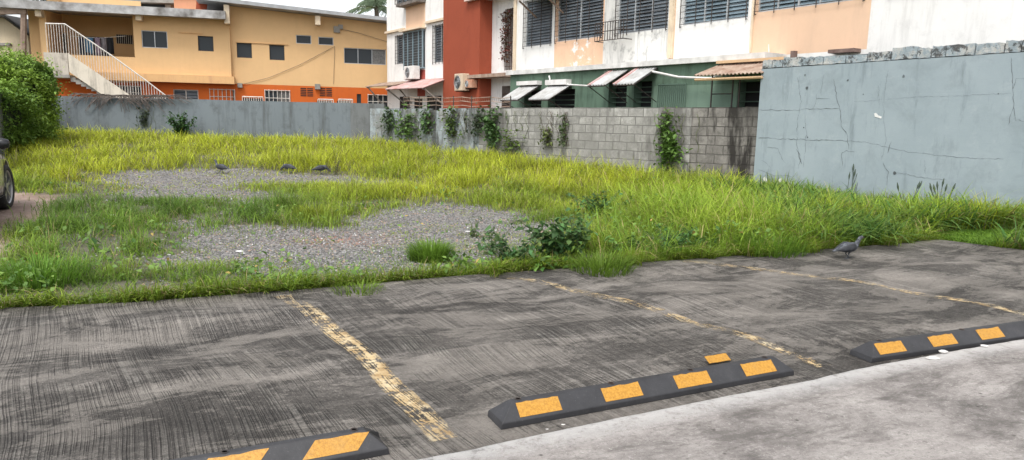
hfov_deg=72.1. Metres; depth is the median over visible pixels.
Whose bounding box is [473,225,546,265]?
weed plant
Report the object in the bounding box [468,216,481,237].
weed plant
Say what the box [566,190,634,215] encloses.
weed plant
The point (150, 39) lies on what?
window
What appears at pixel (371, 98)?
window
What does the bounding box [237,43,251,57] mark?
window
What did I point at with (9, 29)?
gabled house
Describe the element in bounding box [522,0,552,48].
window
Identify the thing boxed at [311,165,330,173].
pigeon
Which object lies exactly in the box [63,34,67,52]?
door
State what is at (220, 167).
pigeon
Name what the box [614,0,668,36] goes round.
window
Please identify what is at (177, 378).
pavement
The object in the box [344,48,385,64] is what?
window
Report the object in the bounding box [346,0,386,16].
palm tree
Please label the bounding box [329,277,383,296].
grass tuft
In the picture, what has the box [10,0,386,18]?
sky
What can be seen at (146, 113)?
creeping vine
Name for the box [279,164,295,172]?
pigeon
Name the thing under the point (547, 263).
weed plant
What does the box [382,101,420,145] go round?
creeping vine
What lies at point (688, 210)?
tall grass
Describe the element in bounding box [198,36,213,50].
window
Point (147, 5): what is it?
window
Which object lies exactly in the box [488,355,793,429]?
wheel stop
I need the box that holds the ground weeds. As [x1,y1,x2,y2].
[0,142,1023,293]
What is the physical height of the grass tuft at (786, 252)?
0.367 m
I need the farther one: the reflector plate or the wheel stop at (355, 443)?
the reflector plate
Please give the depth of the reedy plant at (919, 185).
11.52 m
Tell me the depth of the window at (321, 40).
33.24 m
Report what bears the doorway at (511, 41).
in the apartment building at (631, 53)
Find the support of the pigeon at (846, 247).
on the pavement
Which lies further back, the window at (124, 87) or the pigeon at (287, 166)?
the window at (124, 87)
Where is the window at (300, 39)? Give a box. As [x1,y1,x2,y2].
[296,35,310,43]
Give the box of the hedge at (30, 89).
[0,38,71,153]
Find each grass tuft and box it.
[0,249,104,293]
[280,199,342,221]
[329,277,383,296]
[400,233,462,263]
[562,247,640,277]
[720,225,818,257]
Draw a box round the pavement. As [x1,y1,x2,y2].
[0,240,1023,459]
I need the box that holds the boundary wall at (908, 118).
[753,40,1023,208]
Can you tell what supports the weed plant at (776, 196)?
on the ground at (17, 208)
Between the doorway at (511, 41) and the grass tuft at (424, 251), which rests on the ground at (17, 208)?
the grass tuft at (424, 251)
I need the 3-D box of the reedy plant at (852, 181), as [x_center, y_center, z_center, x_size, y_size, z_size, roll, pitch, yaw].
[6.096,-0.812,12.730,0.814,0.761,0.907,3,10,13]
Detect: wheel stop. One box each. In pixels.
[172,427,388,459]
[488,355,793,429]
[850,320,1023,362]
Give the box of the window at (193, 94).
[173,89,198,98]
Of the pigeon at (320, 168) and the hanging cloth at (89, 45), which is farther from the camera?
the hanging cloth at (89, 45)
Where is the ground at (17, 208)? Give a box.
[0,138,1006,306]
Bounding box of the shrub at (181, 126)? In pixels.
[163,110,196,138]
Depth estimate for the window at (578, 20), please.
21.05 m
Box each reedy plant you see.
[836,164,858,195]
[897,181,921,202]
[929,179,955,201]
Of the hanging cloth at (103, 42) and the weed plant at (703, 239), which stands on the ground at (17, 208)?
the weed plant at (703, 239)
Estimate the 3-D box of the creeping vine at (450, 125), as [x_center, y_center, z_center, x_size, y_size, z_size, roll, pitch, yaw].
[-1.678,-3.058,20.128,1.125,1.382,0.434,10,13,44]
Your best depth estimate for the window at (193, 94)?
31.76 m
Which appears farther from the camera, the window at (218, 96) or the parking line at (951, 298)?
the window at (218, 96)
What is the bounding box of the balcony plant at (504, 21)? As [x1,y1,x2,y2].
[498,9,512,62]
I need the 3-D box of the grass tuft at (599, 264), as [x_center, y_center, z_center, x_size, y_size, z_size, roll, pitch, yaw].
[0.864,0.301,6.897,0.903,0.334,0.906,1,9,0]
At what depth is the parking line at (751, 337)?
5.24 m
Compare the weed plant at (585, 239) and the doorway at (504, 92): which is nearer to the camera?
the weed plant at (585, 239)
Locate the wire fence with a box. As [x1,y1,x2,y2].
[403,96,510,109]
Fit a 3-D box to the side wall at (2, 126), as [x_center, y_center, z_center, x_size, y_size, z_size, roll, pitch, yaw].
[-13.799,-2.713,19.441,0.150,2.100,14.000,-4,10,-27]
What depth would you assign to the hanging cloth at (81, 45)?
30.42 m
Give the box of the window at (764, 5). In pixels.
[754,0,864,14]
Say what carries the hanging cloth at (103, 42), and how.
hanging from the clothesline
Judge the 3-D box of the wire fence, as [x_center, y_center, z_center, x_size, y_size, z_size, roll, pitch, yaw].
[-1.697,-3.659,20.357,4.371,0.430,0.047,9,12,39]
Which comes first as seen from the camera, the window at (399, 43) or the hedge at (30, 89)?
the hedge at (30, 89)
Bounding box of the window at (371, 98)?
[368,94,386,106]
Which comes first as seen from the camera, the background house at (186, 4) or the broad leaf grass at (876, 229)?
the broad leaf grass at (876, 229)
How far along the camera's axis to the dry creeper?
25.00 m
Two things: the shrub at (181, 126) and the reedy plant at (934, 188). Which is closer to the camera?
the reedy plant at (934, 188)
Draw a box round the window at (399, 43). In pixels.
[395,35,402,63]
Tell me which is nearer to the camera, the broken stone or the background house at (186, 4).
the broken stone
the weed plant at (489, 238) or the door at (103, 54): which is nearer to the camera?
the weed plant at (489, 238)
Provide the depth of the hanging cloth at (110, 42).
30.77 m
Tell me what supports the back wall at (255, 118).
on the ground at (17, 208)
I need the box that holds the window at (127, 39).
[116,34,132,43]
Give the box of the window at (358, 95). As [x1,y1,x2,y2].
[357,94,360,102]
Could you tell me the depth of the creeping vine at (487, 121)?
19.23 m
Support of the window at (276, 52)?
in the terrace building at (239, 50)
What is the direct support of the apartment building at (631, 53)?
on the ground at (17, 208)
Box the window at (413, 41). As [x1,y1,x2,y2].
[403,29,424,69]
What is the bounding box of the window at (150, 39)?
[141,30,167,47]
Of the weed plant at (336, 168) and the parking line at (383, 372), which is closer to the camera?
the parking line at (383, 372)
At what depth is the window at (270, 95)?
32.92 m
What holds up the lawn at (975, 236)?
on the ground at (17, 208)
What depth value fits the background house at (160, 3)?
45.84 m
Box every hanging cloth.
[78,37,83,54]
[85,37,93,53]
[95,37,100,55]
[101,37,106,52]
[107,37,113,54]
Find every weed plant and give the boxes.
[42,222,51,241]
[81,229,112,252]
[326,155,340,174]
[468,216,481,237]
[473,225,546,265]
[477,221,513,255]
[509,249,575,271]
[515,207,592,262]
[551,212,597,254]
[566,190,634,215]
[604,232,653,255]
[639,223,697,254]
[686,235,726,247]
[770,192,805,209]
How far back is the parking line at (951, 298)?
6.36 m
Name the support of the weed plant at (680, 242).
on the ground at (17, 208)
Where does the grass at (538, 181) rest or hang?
on the ground at (17, 208)
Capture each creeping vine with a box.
[133,104,157,132]
[376,106,401,139]
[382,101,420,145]
[413,103,439,141]
[438,104,467,146]
[460,103,496,143]
[477,105,507,152]
[496,111,541,157]
[537,112,558,149]
[555,112,568,146]
[651,114,700,172]
[654,106,679,151]
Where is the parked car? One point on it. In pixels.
(7, 190)
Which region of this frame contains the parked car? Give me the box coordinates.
[0,138,14,208]
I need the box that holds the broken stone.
[925,356,939,359]
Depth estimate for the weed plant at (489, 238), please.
7.61 m
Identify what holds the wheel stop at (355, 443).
on the pavement
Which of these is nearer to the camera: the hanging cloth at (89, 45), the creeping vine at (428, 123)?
the creeping vine at (428, 123)
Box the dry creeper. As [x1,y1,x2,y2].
[65,93,191,112]
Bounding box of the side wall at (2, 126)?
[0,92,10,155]
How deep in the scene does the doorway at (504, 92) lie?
25.14 m
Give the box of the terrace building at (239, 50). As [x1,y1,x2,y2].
[0,0,386,106]
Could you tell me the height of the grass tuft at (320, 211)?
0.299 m
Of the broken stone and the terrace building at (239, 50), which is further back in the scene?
the terrace building at (239, 50)
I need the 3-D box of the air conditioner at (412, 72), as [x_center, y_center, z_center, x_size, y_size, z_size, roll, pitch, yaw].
[-4.148,-6.720,30.198,0.689,0.584,0.950,-5,11,-33]
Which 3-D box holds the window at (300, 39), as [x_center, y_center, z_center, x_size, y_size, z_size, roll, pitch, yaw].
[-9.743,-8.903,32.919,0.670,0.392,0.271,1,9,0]
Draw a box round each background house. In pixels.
[127,0,173,7]
[174,0,202,9]
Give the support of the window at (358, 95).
in the terrace building at (239, 50)
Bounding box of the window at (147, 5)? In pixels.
[141,4,164,7]
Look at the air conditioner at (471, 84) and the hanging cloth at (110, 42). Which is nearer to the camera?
the air conditioner at (471, 84)
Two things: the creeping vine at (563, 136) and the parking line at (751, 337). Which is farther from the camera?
the creeping vine at (563, 136)
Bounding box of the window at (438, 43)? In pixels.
[432,23,442,64]
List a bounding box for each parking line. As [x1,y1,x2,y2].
[298,303,452,440]
[509,278,821,366]
[724,265,1023,314]
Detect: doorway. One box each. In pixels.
[502,86,509,107]
[504,8,512,69]
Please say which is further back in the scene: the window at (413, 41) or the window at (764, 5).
the window at (413, 41)
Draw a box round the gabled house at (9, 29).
[0,15,31,56]
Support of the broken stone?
on the walkway
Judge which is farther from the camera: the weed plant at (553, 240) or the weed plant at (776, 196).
the weed plant at (776, 196)
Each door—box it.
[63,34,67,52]
[80,36,108,55]
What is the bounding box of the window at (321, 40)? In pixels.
[318,37,332,44]
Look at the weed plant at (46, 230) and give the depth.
7.65 m
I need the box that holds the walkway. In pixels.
[419,339,1023,459]
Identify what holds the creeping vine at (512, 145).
attached to the block wall at (725, 137)
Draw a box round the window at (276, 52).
[269,45,284,59]
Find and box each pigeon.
[213,159,228,172]
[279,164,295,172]
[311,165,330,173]
[832,236,863,258]
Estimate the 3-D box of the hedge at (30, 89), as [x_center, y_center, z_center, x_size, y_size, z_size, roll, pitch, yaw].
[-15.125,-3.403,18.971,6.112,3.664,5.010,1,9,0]
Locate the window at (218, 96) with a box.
[209,88,234,99]
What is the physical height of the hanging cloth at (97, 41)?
0.778 m
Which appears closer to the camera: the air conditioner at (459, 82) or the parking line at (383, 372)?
the parking line at (383, 372)
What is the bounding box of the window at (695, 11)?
[679,0,748,27]
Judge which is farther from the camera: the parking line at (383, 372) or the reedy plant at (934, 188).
the reedy plant at (934, 188)
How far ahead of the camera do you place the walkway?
3.44 m
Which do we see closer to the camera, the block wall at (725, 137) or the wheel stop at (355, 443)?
the wheel stop at (355, 443)
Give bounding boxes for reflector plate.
[704,353,730,363]
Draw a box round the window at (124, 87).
[117,85,141,97]
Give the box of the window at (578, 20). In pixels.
[554,0,603,43]
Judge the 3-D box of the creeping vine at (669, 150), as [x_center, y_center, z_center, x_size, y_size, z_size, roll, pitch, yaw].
[3.572,-1.858,15.718,1.298,1.472,0.488,9,12,39]
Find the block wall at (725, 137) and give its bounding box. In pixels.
[370,107,758,184]
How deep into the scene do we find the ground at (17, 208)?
10.19 m
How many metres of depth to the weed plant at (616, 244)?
7.70 m
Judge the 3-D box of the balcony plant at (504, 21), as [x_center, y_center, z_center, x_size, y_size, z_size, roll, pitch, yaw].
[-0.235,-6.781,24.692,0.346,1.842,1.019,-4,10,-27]
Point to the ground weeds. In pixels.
(253, 269)
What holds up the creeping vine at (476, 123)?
attached to the block wall at (725, 137)
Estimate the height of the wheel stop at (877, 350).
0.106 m
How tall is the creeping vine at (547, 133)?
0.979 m
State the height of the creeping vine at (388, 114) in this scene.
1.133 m
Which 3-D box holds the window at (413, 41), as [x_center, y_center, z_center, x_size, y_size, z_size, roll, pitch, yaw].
[-4.220,-7.733,30.273,0.136,1.600,1.927,-5,11,-33]
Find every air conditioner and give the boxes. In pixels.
[404,65,419,79]
[454,73,469,91]
[465,79,476,88]
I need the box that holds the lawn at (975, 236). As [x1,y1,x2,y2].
[932,227,1023,246]
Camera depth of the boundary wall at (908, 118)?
12.12 m
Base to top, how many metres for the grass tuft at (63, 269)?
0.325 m
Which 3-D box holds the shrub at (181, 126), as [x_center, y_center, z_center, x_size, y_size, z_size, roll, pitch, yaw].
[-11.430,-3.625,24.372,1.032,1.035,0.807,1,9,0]
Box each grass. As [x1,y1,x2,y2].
[0,121,1023,308]
[565,162,1023,261]
[674,170,1023,248]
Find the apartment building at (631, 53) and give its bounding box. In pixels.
[366,0,1023,109]
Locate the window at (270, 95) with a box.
[264,89,289,101]
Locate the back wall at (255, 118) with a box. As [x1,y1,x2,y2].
[55,96,385,142]
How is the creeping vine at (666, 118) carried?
attached to the block wall at (725, 137)
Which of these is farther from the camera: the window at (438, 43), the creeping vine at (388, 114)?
the window at (438, 43)
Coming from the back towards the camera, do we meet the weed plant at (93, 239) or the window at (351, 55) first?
the window at (351, 55)

